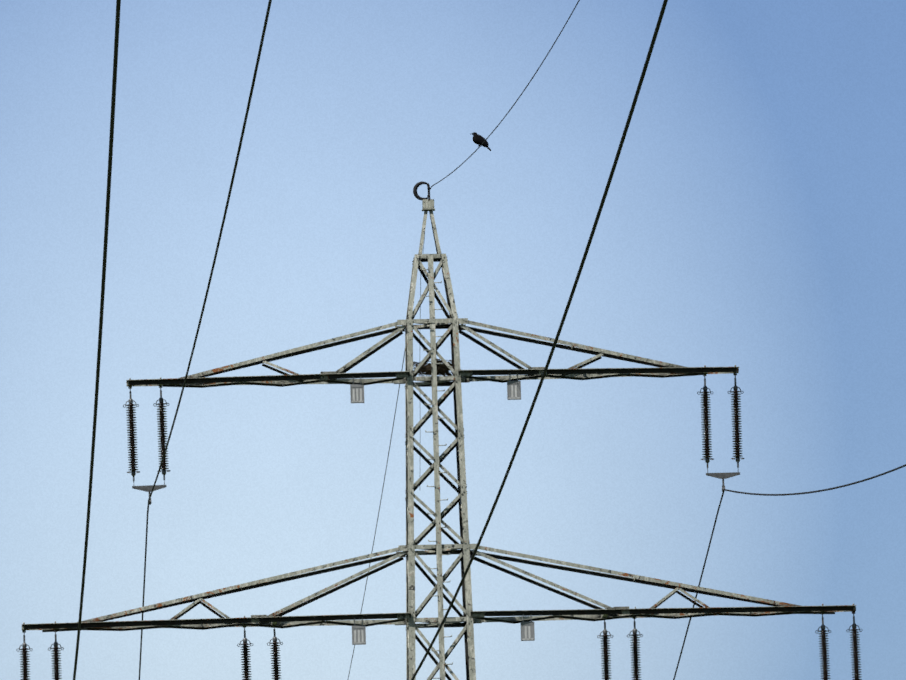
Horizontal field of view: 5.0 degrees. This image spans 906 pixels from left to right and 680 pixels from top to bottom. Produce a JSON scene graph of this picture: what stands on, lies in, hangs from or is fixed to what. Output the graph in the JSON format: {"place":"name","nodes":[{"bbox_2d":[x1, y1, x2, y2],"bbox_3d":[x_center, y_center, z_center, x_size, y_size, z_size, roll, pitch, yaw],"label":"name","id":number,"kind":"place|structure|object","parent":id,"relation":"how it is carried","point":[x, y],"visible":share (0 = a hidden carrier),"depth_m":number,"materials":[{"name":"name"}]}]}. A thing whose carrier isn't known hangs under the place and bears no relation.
{"place":"outdoors","nodes":[
{"label":"outdoors","id":0,"kind":"place"},
{"bbox_2d":[413,181,429,199],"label":"earth wire clamp","id":1,"kind":"object","parent":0,"point":[415,188],"visible":0.94,"depth_m":272.88,"materials":[{"name":"metal"}]},
{"bbox_2d":[348,0,579,677],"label":"earth wire","id":2,"kind":"object","parent":1,"relation":"hanging from","point":[427,197],"visible":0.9,"depth_m":260.56,"materials":[{"name":"metal"}]},
{"bbox_2d":[471,132,490,150],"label":"crow on earth wire","id":3,"kind":"object","parent":2,"relation":"attached to","point":[478,139],"visible":0.96,"depth_m":245.18,"materials":[{"name":"black"}]},
{"bbox_2d":[0,0,905,679],"label":"sky","id":4,"kind":"structure","parent":0,"point":[752,218],"materials":[{"name":"blue"}]},
{"label":"meadow ground","id":5,"kind":"structure","parent":0,"visible":0},
{"bbox_2d":[22,199,855,679],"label":"transmission tower","id":6,"kind":"structure","parent":5,"relation":"on","point":[456,327],"depth_m":271.75,"materials":[{"name":"grey metal"}]},
{"bbox_2d":[18,631,63,679],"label":"insulator set","id":7,"kind":"object","parent":6,"relation":"attached to","point":[24,645],"visible":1,"depth_m":270.90,"materials":[{"name":"brown ceramic"}]},
{"bbox_2d":[73,0,120,679],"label":"conductor","id":8,"kind":"object","parent":7,"relation":"attached to","point":[115,60],"visible":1,"depth_m":122.05,"materials":[{"name":"metal"}]},
{"bbox_2d":[123,387,170,504],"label":"insulator set","id":9,"kind":"object","parent":6,"relation":"attached to","point":[132,450],"visible":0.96,"depth_m":271.72,"materials":[{"name":"brown ceramic"}]},
{"bbox_2d":[139,0,271,679],"bbox_3d":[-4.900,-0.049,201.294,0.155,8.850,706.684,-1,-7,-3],"label":"conductor","id":10,"kind":"object","parent":9,"relation":"hanging from","point":[240,142],"visible":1,"depth_m":188.68,"materials":[{"name":"metal"}]},
{"bbox_2d":[237,626,282,679],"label":"insulator set","id":11,"kind":"object","parent":6,"relation":"attached to","point":[246,659],"visible":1,"depth_m":271.15,"materials":[{"name":"brown ceramic"}]},
{"bbox_2d":[411,0,667,679],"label":"conductor","id":12,"kind":"object","parent":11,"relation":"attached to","point":[655,34],"visible":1,"depth_m":126.72,"materials":[{"name":"metal"}]},
{"bbox_2d":[350,377,363,402],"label":"sign","id":13,"kind":"object","parent":6,"relation":"attached to","point":[357,393],"visible":1,"depth_m":271.56,"materials":[{"name":"grey metal"}]},
{"bbox_2d":[352,618,365,644],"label":"sign","id":14,"kind":"object","parent":6,"relation":"attached to","point":[358,635],"visible":1,"depth_m":270.63,"materials":[{"name":"grey metal"}]},
{"bbox_2d":[420,235,424,316],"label":"earth down lead","id":15,"kind":"object","parent":6,"relation":"attached to","point":[420,285],"visible":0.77,"depth_m":272.23,"materials":[{"name":"metal"}]},
{"bbox_2d":[413,357,461,375],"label":"crow nest twigs","id":16,"kind":"object","parent":6,"relation":"attached to","point":[442,369],"visible":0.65,"depth_m":272.01,"materials":[{"name":"brown wood"}]},
{"bbox_2d":[507,373,520,399],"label":"circuit marker","id":17,"kind":"object","parent":6,"relation":"attached to","point":[513,390],"visible":1,"depth_m":271.75,"materials":[{"name":"grey metal"}]},
{"bbox_2d":[520,614,534,640],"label":"circuit marker","id":18,"kind":"object","parent":6,"relation":"attached to","point":[527,632],"visible":1,"depth_m":270.84,"materials":[{"name":"grey metal"}]},
{"bbox_2d":[597,618,642,679],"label":"insulator set","id":19,"kind":"object","parent":6,"relation":"attached to","point":[605,651],"visible":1,"depth_m":271.55,"materials":[{"name":"brown ceramic"}]},
{"bbox_2d":[697,374,744,491],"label":"insulator set","id":20,"kind":"object","parent":6,"relation":"attached to","point":[736,439],"visible":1,"depth_m":272.39,"materials":[{"name":"brown ceramic"}]},
{"bbox_2d":[673,464,905,679],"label":"conductor","id":21,"kind":"object","parent":20,"relation":"hanging from","point":[892,470],"visible":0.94,"depth_m":264.10,"materials":[{"name":"metal"}]},
{"bbox_2d":[815,612,861,679],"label":"insulator set","id":22,"kind":"object","parent":6,"relation":"attached to","point":[824,651],"visible":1,"depth_m":271.81,"materials":[{"name":"brown ceramic"}]}
]}

